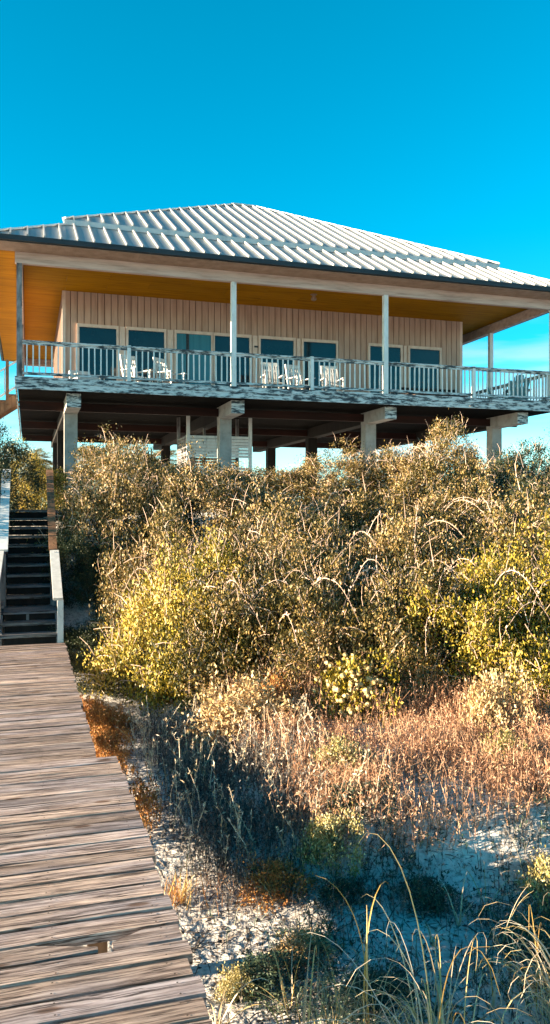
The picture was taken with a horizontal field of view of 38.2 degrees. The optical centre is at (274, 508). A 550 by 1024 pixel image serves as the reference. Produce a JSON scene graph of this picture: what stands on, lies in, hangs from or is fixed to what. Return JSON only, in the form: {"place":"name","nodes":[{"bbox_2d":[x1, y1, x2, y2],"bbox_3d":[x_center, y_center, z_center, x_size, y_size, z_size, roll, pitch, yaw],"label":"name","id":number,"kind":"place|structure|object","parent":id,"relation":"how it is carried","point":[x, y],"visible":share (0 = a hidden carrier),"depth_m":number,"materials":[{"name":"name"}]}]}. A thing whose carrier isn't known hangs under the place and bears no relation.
{"place":"outdoors","nodes":[
{"label":"outdoors","id":0,"kind":"place"},
{"bbox_2d":[0,0,549,509],"label":"sky","id":1,"kind":"structure","parent":0,"point":[424,122],"materials":[{"name":"blue"}]},
{"bbox_2d":[2,506,549,1023],"bbox_3d":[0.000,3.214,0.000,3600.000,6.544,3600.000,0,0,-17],"label":"sand ground","id":2,"kind":"structure","parent":0,"point":[290,912],"depth_m":5.38,"materials":[{"name":"white sand"}]},
{"bbox_2d":[0,443,23,554],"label":"evergreen shrub","id":3,"kind":"object","parent":2,"relation":"on","point":[5,476],"visible":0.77,"depth_m":14.08,"materials":[{"name":"green plant"}]},
{"bbox_2d":[0,418,46,509],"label":"evergreen shrub","id":4,"kind":"object","parent":2,"relation":"on","point":[13,451],"visible":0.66,"depth_m":18.52,"materials":[{"name":"green plant"}]},
{"bbox_2d":[14,448,52,489],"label":"pine tree","id":5,"kind":"object","parent":2,"relation":"on","point":[47,461],"visible":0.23,"depth_m":42.06,"materials":[{"name":"green plant"}]},
{"bbox_2d":[0,469,73,645],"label":"wooden stairs","id":6,"kind":"structure","parent":2,"relation":"on","point":[32,624],"depth_m":12.90,"materials":[{"name":"brown wood"}]},
{"bbox_2d":[9,434,70,509],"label":"scrub shrub","id":7,"kind":"object","parent":2,"relation":"on","point":[61,477],"visible":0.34,"depth_m":21.89,"materials":[{"name":"green plant"}]},
{"bbox_2d":[41,517,137,610],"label":"evergreen shrub","id":8,"kind":"object","parent":2,"relation":"on","point":[89,567],"visible":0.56,"depth_m":13.22,"materials":[{"name":"green plant"}]},
{"bbox_2d":[47,601,139,674],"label":"evergreen shrub","id":9,"kind":"object","parent":2,"relation":"on","point":[75,638],"visible":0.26,"depth_m":11.73,"materials":[{"name":"green plant"}]},
{"bbox_2d":[0,643,211,1023],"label":"boardwalk","id":10,"kind":"structure","parent":2,"relation":"on","point":[78,869],"depth_m":4.16,"materials":[{"name":"brown wood"}]},
{"bbox_2d":[84,696,137,736],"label":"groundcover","id":11,"kind":"object","parent":2,"relation":"on","point":[94,713],"visible":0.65,"depth_m":8.80,"materials":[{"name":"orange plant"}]},
{"bbox_2d":[92,723,136,761],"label":"bush","id":12,"kind":"object","parent":2,"relation":"on","point":[100,739],"visible":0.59,"depth_m":7.87,"materials":[{"name":"orange plant"}]},
{"bbox_2d":[27,426,203,584],"bbox_3d":[-2.981,0.052,14.610,3.219,2.941,2.956,0,0,4],"label":"scrub shrub","id":13,"kind":"object","parent":2,"relation":"on","point":[103,505],"visible":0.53,"depth_m":13.99,"materials":[{"name":"green plant"}]},
{"bbox_2d":[77,443,156,485],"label":"pine tree","id":14,"kind":"object","parent":2,"relation":"on","point":[101,458],"visible":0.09,"depth_m":46.30,"materials":[{"name":"green plant"}]},
{"bbox_2d":[67,641,171,699],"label":"evergreen shrub","id":15,"kind":"object","parent":2,"relation":"on","point":[85,684],"visible":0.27,"depth_m":10.64,"materials":[{"name":"green plant"}]},
{"bbox_2d":[79,687,173,838],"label":"rusty groundcover","id":16,"kind":"object","parent":2,"relation":"on","point":[141,795],"visible":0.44,"depth_m":7.20,"materials":[{"name":"orange plant"}]},
{"bbox_2d":[55,421,212,513],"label":"scrub shrub","id":17,"kind":"object","parent":2,"relation":"on","point":[90,450],"visible":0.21,"depth_m":17.27,"materials":[{"name":"green plant"}]},
{"bbox_2d":[139,448,176,465],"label":"pine tree","id":18,"kind":"object","parent":2,"relation":"on","point":[171,454],"visible":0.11,"depth_m":49.76,"materials":[{"name":"green plant"}]},
{"bbox_2d":[157,860,202,909],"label":"beach grass","id":19,"kind":"structure","parent":2,"relation":"on","point":[177,892],"depth_m":5.15,"materials":[{"name":"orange plant"}]},
{"bbox_2d":[89,494,271,671],"bbox_3d":[-1.232,1.235,11.904,2.972,2.941,2.710,0,0,-10],"label":"scrub shrub","id":20,"kind":"object","parent":2,"relation":"on","point":[128,568],"visible":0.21,"depth_m":11.31,"materials":[{"name":"green plant"}]},
{"bbox_2d":[75,521,290,719],"bbox_3d":[-1.225,1.433,10.229,2.848,2.573,2.414,0,0,21],"label":"scrub shrub","id":21,"kind":"object","parent":2,"relation":"on","point":[163,608],"visible":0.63,"depth_m":9.72,"materials":[{"name":"yellow plant"}]},
{"bbox_2d":[183,857,268,915],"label":"beach grass","id":22,"kind":"structure","parent":2,"relation":"on","point":[220,885],"depth_m":5.24,"materials":[{"name":"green plant"}]},
{"bbox_2d":[196,833,255,867],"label":"dark grass tuft","id":23,"kind":"object","parent":2,"relation":"on","point":[219,852],"visible":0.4,"depth_m":5.63,"materials":[{"name":"green plant"}]},
{"bbox_2d":[142,436,314,573],"bbox_3d":[-0.681,0.118,14.336,3.382,2.766,3.117,0,0,17],"label":"scrub shrub","id":24,"kind":"object","parent":2,"relation":"on","point":[224,501],"visible":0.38,"depth_m":13.85,"materials":[{"name":"green plant"}]},
{"bbox_2d":[161,461,305,511],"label":"scrub shrub","id":25,"kind":"object","parent":2,"relation":"on","point":[238,477],"visible":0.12,"depth_m":17.29,"materials":[{"name":"green plant"}]},
{"bbox_2d":[212,955,259,1008],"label":"bush","id":26,"kind":"object","parent":2,"relation":"on","point":[233,978],"visible":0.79,"depth_m":4.21,"materials":[{"name":"yellow plant"}]},
{"bbox_2d":[207,977,272,1023],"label":"beach grass","id":27,"kind":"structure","parent":2,"relation":"on","point":[218,1019],"depth_m":3.92,"materials":[{"name":"plant"}]},
{"bbox_2d":[177,659,318,758],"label":"bush","id":28,"kind":"object","parent":2,"relation":"on","point":[222,711],"visible":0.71,"depth_m":7.98,"materials":[{"name":"beige plant"}]},
{"bbox_2d":[210,893,294,945],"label":"dark grass tuft","id":29,"kind":"object","parent":2,"relation":"on","point":[254,920],"visible":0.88,"depth_m":4.96,"materials":[{"name":"green plant"}]},
{"bbox_2d":[116,666,392,878],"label":"pale stalks","id":30,"kind":"object","parent":2,"relation":"on","point":[231,763],"visible":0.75,"depth_m":6.79,"materials":[{"name":"plant"}]},
{"bbox_2d":[114,683,413,922],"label":"grey grass","id":31,"kind":"structure","parent":2,"relation":"on","point":[271,825],"depth_m":6.29,"materials":[{"name":"grey plant"}]},
{"bbox_2d":[170,471,365,678],"bbox_3d":[0.042,0.877,11.534,3.000,2.928,3.254,0,0,31],"label":"scrub shrub","id":32,"kind":"object","parent":2,"relation":"on","point":[286,518],"visible":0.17,"depth_m":11.79,"materials":[{"name":"green plant"}]},
{"bbox_2d":[229,920,319,1009],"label":"beach grass","id":33,"kind":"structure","parent":2,"relation":"on","point":[291,1008],"depth_m":4.13,"materials":[{"name":"plant"}]},
{"bbox_2d":[0,203,549,505],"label":"beach house","id":34,"kind":"structure","parent":2,"relation":"on","point":[219,304],"depth_m":25.14,"materials":[{"name":"pale metal"},{"name":"pale beige wood siding"},{"name":"weathered painted wood"}]},
{"bbox_2d":[68,370,100,379],"bbox_3d":[-5.614,-3.792,23.385,0.740,0.617,0.807,0,0,-37],"label":"lounge chair","id":35,"kind":"object","parent":34,"relation":"on","point":[78,372],"visible":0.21,"depth_m":23.42,"materials":[{"name":"white paint"}]},
{"bbox_2d":[77,323,118,380],"bbox_3d":[-5.552,-4.650,24.933,1.277,2.240,0.075,0,0,-17],"label":"window","id":36,"kind":"structure","parent":34,"relation":"in","point":[86,333],"depth_m":24.93,"materials":[{"name":"blue glass"}]},
{"bbox_2d":[119,354,152,381],"bbox_3d":[-4.188,-4.072,23.818,1.055,1.155,0.680,0,0,43],"label":"rocking chair","id":37,"kind":"object","parent":34,"relation":"on","point":[133,360],"visible":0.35,"depth_m":23.88,"materials":[{"name":"white paint"}]},
{"bbox_2d":[126,326,165,382],"bbox_3d":[-4.108,-4.650,25.382,1.281,2.240,0.075,0,0,-17],"label":"window","id":38,"kind":"structure","parent":34,"relation":"in","point":[135,336],"depth_m":25.38,"materials":[{"name":"blue glass"}]},
{"bbox_2d":[155,357,186,383],"bbox_3d":[-3.242,-4.072,24.313,1.055,1.155,0.680,0,0,35],"label":"rocking chair","id":39,"kind":"object","parent":34,"relation":"on","point":[162,361],"visible":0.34,"depth_m":24.38,"materials":[{"name":"white paint"}]},
{"bbox_2d":[174,330,212,384],"bbox_3d":[-2.636,-4.650,25.840,1.283,2.240,0.075,0,0,-17],"label":"sliding door","id":40,"kind":"structure","parent":34,"relation":"in","point":[183,339],"depth_m":25.84,"materials":[{"name":"teal glass"}]},
{"bbox_2d":[213,332,251,386],"bbox_3d":[-1.415,-4.650,26.220,1.316,2.240,0.075,0,0,-17],"label":"sliding door","id":41,"kind":"structure","parent":34,"relation":"in","point":[221,341],"depth_m":26.20,"materials":[{"name":"blue glass"}]},
{"bbox_2d":[260,362,285,388],"bbox_3d":[-0.079,-4.072,24.900,0.680,1.155,1.055,0,0,-13],"label":"rocking chair","id":42,"kind":"object","parent":34,"relation":"on","point":[269,370],"visible":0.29,"depth_m":25.16,"materials":[{"name":"white paint"}]},
{"bbox_2d":[258,335,295,388],"bbox_3d":[0.070,-4.650,26.682,1.302,2.240,0.075,0,0,-17],"label":"window","id":43,"kind":"structure","parent":34,"relation":"in","point":[271,345],"depth_m":26.67,"materials":[{"name":"blue glass"}]},
{"bbox_2d":[285,364,314,388],"bbox_3d":[0.763,-4.072,25.369,0.680,1.155,1.055,0,0,-31],"label":"rocking chair","id":44,"kind":"object","parent":34,"relation":"on","point":[295,374],"visible":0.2,"depth_m":25.57,"materials":[{"name":"white paint"}]},
{"bbox_2d":[301,338,337,390],"bbox_3d":[1.532,-4.650,27.136,1.328,2.240,0.075,0,0,-17],"label":"window","id":45,"kind":"structure","parent":34,"relation":"in","point":[319,348],"depth_m":27.11,"materials":[{"name":"blue glass"}]},
{"bbox_2d":[320,366,343,390],"bbox_3d":[1.828,-4.072,25.493,0.680,1.155,1.055,0,0,-11],"label":"rocking chair","id":46,"kind":"object","parent":34,"relation":"on","point":[331,377],"visible":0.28,"depth_m":25.75,"materials":[{"name":"white paint"}]},
{"bbox_2d":[368,343,402,393],"bbox_3d":[3.867,-4.650,27.863,1.316,2.240,0.075,0,0,-17],"label":"window","id":47,"kind":"structure","parent":34,"relation":"in","point":[395,352],"depth_m":27.89,"materials":[{"name":"blue glass"}]},
{"bbox_2d":[408,345,441,391],"bbox_3d":[5.334,-4.650,28.319,1.323,2.240,0.075,0,0,-17],"label":"window","id":48,"kind":"structure","parent":34,"relation":"in","point":[416,354],"depth_m":28.33,"materials":[{"name":"blue glass"}]},
{"bbox_2d":[400,387,464,396],"bbox_3d":[5.478,-3.844,27.572,2.185,0.720,0.600,0,0,-17],"label":"bench","id":49,"kind":"object","parent":34,"relation":"on","point":[430,389],"visible":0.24,"depth_m":27.58,"materials":[{"name":"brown wood"}]},
{"bbox_2d":[503,374,531,399],"bbox_3d":[8.313,-4.005,27.246,0.820,1.046,0.958,0,0,8],"label":"adirondack chair","id":50,"kind":"object","parent":34,"relation":"on","point":[515,387],"visible":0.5,"depth_m":26.94,"materials":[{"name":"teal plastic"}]},
{"bbox_2d":[232,847,320,916],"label":"bush","id":51,"kind":"object","parent":2,"relation":"on","point":[275,865],"visible":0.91,"depth_m":5.24,"materials":[{"name":"brown plant"}]},
{"bbox_2d":[164,502,390,719],"bbox_3d":[0.122,1.214,9.592,2.571,2.603,2.807,0,0,38],"label":"scrub shrub","id":52,"kind":"object","parent":2,"relation":"on","point":[257,607],"visible":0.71,"depth_m":9.12,"materials":[{"name":"green plant"}]},
{"bbox_2d":[226,842,328,900],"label":"beach grass","id":53,"kind":"structure","parent":2,"relation":"on","point":[284,870],"depth_m":5.39,"materials":[{"name":"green plant"}]},
{"bbox_2d":[214,939,342,1020],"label":"bush","id":54,"kind":"object","parent":2,"relation":"on","point":[269,973],"visible":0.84,"depth_m":4.29,"materials":[{"name":"green plant"}]},
{"bbox_2d":[254,667,311,718],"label":"bush","id":55,"kind":"object","parent":2,"relation":"on","point":[273,682],"visible":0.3,"depth_m":8.47,"materials":[{"name":"beige plant"}]},
{"bbox_2d":[238,433,372,511],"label":"scrub shrub","id":56,"kind":"object","parent":2,"relation":"on","point":[293,476],"visible":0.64,"depth_m":17.66,"materials":[{"name":"green plant"}]},
{"bbox_2d":[268,916,347,980],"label":"bush","id":57,"kind":"object","parent":2,"relation":"on","point":[297,942],"visible":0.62,"depth_m":4.57,"materials":[{"name":"green plant"}]},
{"bbox_2d":[269,942,349,1023],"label":"dark grass tuft","id":58,"kind":"object","parent":2,"relation":"on","point":[313,984],"visible":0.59,"depth_m":4.19,"materials":[{"name":"green plant"}]},
{"bbox_2d":[243,927,394,1023],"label":"beach grass","id":59,"kind":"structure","parent":2,"relation":"on","point":[304,1004],"depth_m":3.73,"materials":[{"name":"plant"}]},
{"bbox_2d":[238,474,408,570],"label":"scrub shrub","id":60,"kind":"object","parent":2,"relation":"on","point":[354,510],"visible":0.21,"depth_m":14.06,"materials":[{"name":"green plant"}]},
{"bbox_2d":[292,802,366,877],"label":"bush","id":61,"kind":"object","parent":2,"relation":"on","point":[314,835],"visible":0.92,"depth_m":5.49,"materials":[{"name":"green plant"}]},
{"bbox_2d":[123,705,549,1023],"bbox_3d":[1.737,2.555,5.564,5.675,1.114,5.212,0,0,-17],"label":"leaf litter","id":62,"kind":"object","parent":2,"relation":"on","point":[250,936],"visible":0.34,"depth_m":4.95,"materials":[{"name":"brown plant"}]},
{"bbox_2d":[311,868,378,917],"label":"bush","id":63,"kind":"object","parent":2,"relation":"on","point":[341,881],"visible":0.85,"depth_m":5.17,"materials":[{"name":"green plant"}]},
{"bbox_2d":[306,729,395,781],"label":"bush","id":64,"kind":"object","parent":2,"relation":"on","point":[339,749],"visible":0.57,"depth_m":6.55,"materials":[{"name":"yellow plant"}]},
{"bbox_2d":[154,739,549,1023],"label":"brown grass","id":65,"kind":"structure","parent":2,"relation":"on","point":[449,925],"depth_m":5.31,"materials":[{"name":"brown plant"}]},
{"bbox_2d":[273,941,436,1023],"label":"beach grass","id":66,"kind":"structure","parent":2,"relation":"on","point":[338,1015],"depth_m":3.85,"materials":[{"name":"plant"}]},
{"bbox_2d":[307,640,404,726],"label":"seed head bush","id":67,"kind":"object","parent":2,"relation":"on","point":[330,680],"visible":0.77,"depth_m":8.23,"materials":[{"name":"yellow plant"}]},
{"bbox_2d":[312,776,401,824],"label":"bush","id":68,"kind":"object","parent":2,"relation":"on","point":[348,795],"visible":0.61,"depth_m":5.92,"materials":[{"name":"brown plant"}]},
{"bbox_2d":[318,876,425,1023],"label":"beach grass","id":69,"kind":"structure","parent":2,"relation":"on","point":[366,959],"depth_m":3.92,"materials":[{"name":"plant"}]},
{"bbox_2d":[272,493,480,655],"bbox_3d":[1.587,1.081,11.624,3.198,2.747,3.191,0,0,-40],"label":"scrub shrub","id":70,"kind":"object","parent":2,"relation":"on","point":[379,547],"visible":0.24,"depth_m":11.09,"materials":[{"name":"green plant"}]},
{"bbox_2d":[264,538,489,712],"bbox_3d":[1.225,1.458,9.528,2.836,2.324,2.785,0,0,16],"label":"scrub shrub","id":71,"kind":"object","parent":2,"relation":"on","point":[375,607],"visible":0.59,"depth_m":9.05,"materials":[{"name":"green plant"}]},
{"bbox_2d":[207,785,549,1023],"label":"ground scrub","id":72,"kind":"object","parent":2,"relation":"on","point":[365,916],"visible":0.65,"depth_m":4.77,"materials":[{"name":"green plant"}]},
{"bbox_2d":[333,875,424,917],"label":"dark grass tuft","id":73,"kind":"object","parent":2,"relation":"on","point":[400,908],"visible":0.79,"depth_m":5.10,"materials":[{"name":"green plant"}]},
{"bbox_2d":[313,438,450,517],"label":"scrub shrub","id":74,"kind":"object","parent":2,"relation":"on","point":[370,467],"visible":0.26,"depth_m":18.11,"materials":[{"name":"green plant"}]},
{"bbox_2d":[328,955,437,1023],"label":"bush","id":75,"kind":"object","parent":2,"relation":"on","point":[389,979],"visible":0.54,"depth_m":4.13,"materials":[{"name":"green plant"}]},
{"bbox_2d":[336,917,442,976],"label":"dark grass tuft","id":76,"kind":"object","parent":2,"relation":"on","point":[396,951],"visible":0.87,"depth_m":4.46,"materials":[{"name":"green plant"}]},
{"bbox_2d":[291,833,536,1023],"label":"beach grass","id":77,"kind":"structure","parent":2,"relation":"on","point":[441,1008],"depth_m":3.67,"materials":[{"name":"plant"}]},
{"bbox_2d":[360,409,492,524],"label":"scrub shrub","id":78,"kind":"object","parent":2,"relation":"on","point":[434,465],"visible":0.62,"depth_m":17.10,"materials":[{"name":"green plant"}]},
{"bbox_2d":[354,448,507,554],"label":"scrub shrub","id":79,"kind":"object","parent":2,"relation":"on","point":[430,509],"visible":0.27,"depth_m":14.25,"materials":[{"name":"green plant"}]},
{"bbox_2d":[387,870,474,917],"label":"bush","id":80,"kind":"object","parent":2,"relation":"on","point":[427,891],"visible":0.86,"depth_m":5.14,"materials":[{"name":"green plant"}]},
{"bbox_2d":[398,881,469,923],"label":"dark grass tuft","id":81,"kind":"object","parent":2,"relation":"on","point":[438,906],"visible":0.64,"depth_m":5.07,"materials":[{"name":"green plant"}]},
{"bbox_2d":[423,924,455,946],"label":"beach grass","id":82,"kind":"structure","parent":2,"relation":"on","point":[434,936],"depth_m":4.61,"materials":[{"name":"plant"}]},
{"bbox_2d":[404,978,511,1023],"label":"dark grass tuft","id":83,"kind":"object","parent":2,"relation":"on","point":[489,1006],"visible":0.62,"depth_m":3.96,"materials":[{"name":"green plant"}]},
{"bbox_2d":[378,488,549,719],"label":"scrub shrub","id":84,"kind":"object","parent":2,"relation":"on","point":[481,622],"visible":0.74,"depth_m":8.88,"materials":[{"name":"yellow plant"}]},
{"bbox_2d":[438,871,494,925],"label":"beach grass","id":85,"kind":"structure","parent":2,"relation":"on","point":[460,919],"depth_m":4.93,"materials":[{"name":"plant"}]},
{"bbox_2d":[436,933,503,982],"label":"beach grass","id":86,"kind":"structure","parent":2,"relation":"on","point":[471,958],"depth_m":4.37,"materials":[{"name":"green plant"}]},
{"bbox_2d":[421,444,549,656],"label":"scrub shrub","id":87,"kind":"object","parent":2,"relation":"on","point":[498,537],"visible":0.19,"depth_m":11.19,"materials":[{"name":"green plant"}]},
{"bbox_2d":[447,920,540,979],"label":"dark grass tuft","id":88,"kind":"object","parent":2,"relation":"on","point":[499,952],"visible":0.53,"depth_m":4.51,"materials":[{"name":"green plant"}]},
{"bbox_2d":[441,470,549,568],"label":"scrub shrub","id":89,"kind":"object","parent":2,"relation":"on","point":[528,492],"visible":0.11,"depth_m":14.78,"materials":[{"name":"green plant"}]},
{"bbox_2d":[453,650,540,744],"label":"bush","id":90,"kind":"object","parent":2,"relation":"on","point":[492,704],"visible":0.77,"depth_m":7.67,"materials":[{"name":"beige plant"}]},
{"bbox_2d":[446,556,549,697],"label":"scrub shrub","id":91,"kind":"object","parent":2,"relation":"on","point":[524,627],"visible":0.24,"depth_m":9.40,"materials":[{"name":"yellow plant"}]},
{"bbox_2d":[457,889,546,929],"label":"dark grass tuft","id":92,"kind":"object","parent":2,"relation":"on","point":[492,915],"visible":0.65,"depth_m":5.05,"materials":[{"name":"green plant"}]},
{"bbox_2d":[469,868,535,914],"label":"beach grass","id":93,"kind":"structure","parent":2,"relation":"on","point":[497,892],"depth_m":5.22,"materials":[{"name":"plant"}]},
{"bbox_2d":[478,719,534,771],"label":"bush","id":94,"kind":"object","parent":2,"relation":"on","point":[506,733],"visible":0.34,"depth_m":6.79,"materials":[{"name":"beige plant"}]},
{"bbox_2d":[464,892,549,1023],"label":"beach grass","id":95,"kind":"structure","parent":2,"relation":"on","point":[547,981],"depth_m":3.99,"materials":[{"name":"plant"}]},
{"bbox_2d":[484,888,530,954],"bbox_3d":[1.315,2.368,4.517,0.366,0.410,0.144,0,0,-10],"label":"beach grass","id":96,"kind":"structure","parent":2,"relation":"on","point":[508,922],"depth_m":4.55,"materials":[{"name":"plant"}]},
{"bbox_2d":[479,958,545,1009],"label":"beach grass","id":97,"kind":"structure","parent":2,"relation":"on","point":[493,999],"depth_m":3.96,"materials":[{"name":"plant"}]},
{"bbox_2d":[478,429,549,512],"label":"scrub shrub","id":98,"kind":"object","parent":2,"relation":"on","point":[499,466],"visible":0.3,"depth_m":19.61,"materials":[{"name":"green plant"}]},
{"bbox_2d":[480,909,549,971],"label":"bush","id":99,"kind":"object","parent":2,"relation":"on","point":[530,938],"visible":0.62,"depth_m":4.62,"materials":[{"name":"green plant"}]},
{"bbox_2d":[496,466,548,506],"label":"scrub shrub","id":100,"kind":"object","parent":2,"relation":"on","point":[528,476],"visible":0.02,"depth_m":21.33,"materials":[{"name":"green plant"}]},
{"bbox_2d":[496,458,549,553],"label":"scrub shrub","id":101,"kind":"object","parent":2,"relation":"on","point":[546,482],"visible":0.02,"depth_m":17.06,"materials":[{"name":"green plant"}]},
{"bbox_2d":[502,829,549,917],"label":"beach grass","id":102,"kind":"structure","parent":2,"relation":"on","point":[531,881],"depth_m":5.36,"materials":[{"name":"plant"}]},
{"bbox_2d":[509,527,548,624],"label":"scrub shrub","id":103,"kind":"object","parent":2,"relation":"on","point":[538,560],"depth_m":12.66,"materials":[{"name":"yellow plant"}]},
{"bbox_2d":[511,844,549,921],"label":"bush","id":104,"kind":"object","parent":2,"relation":"on","point":[544,871],"visible":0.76,"depth_m":5.32,"materials":[{"name":"green plant"}]},
{"bbox_2d":[186,643,549,881],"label":"dry grass","id":105,"kind":"structure","parent":0,"point":[465,741],"depth_m":6.75,"materials":[{"name":"beige plant"}]}
]}

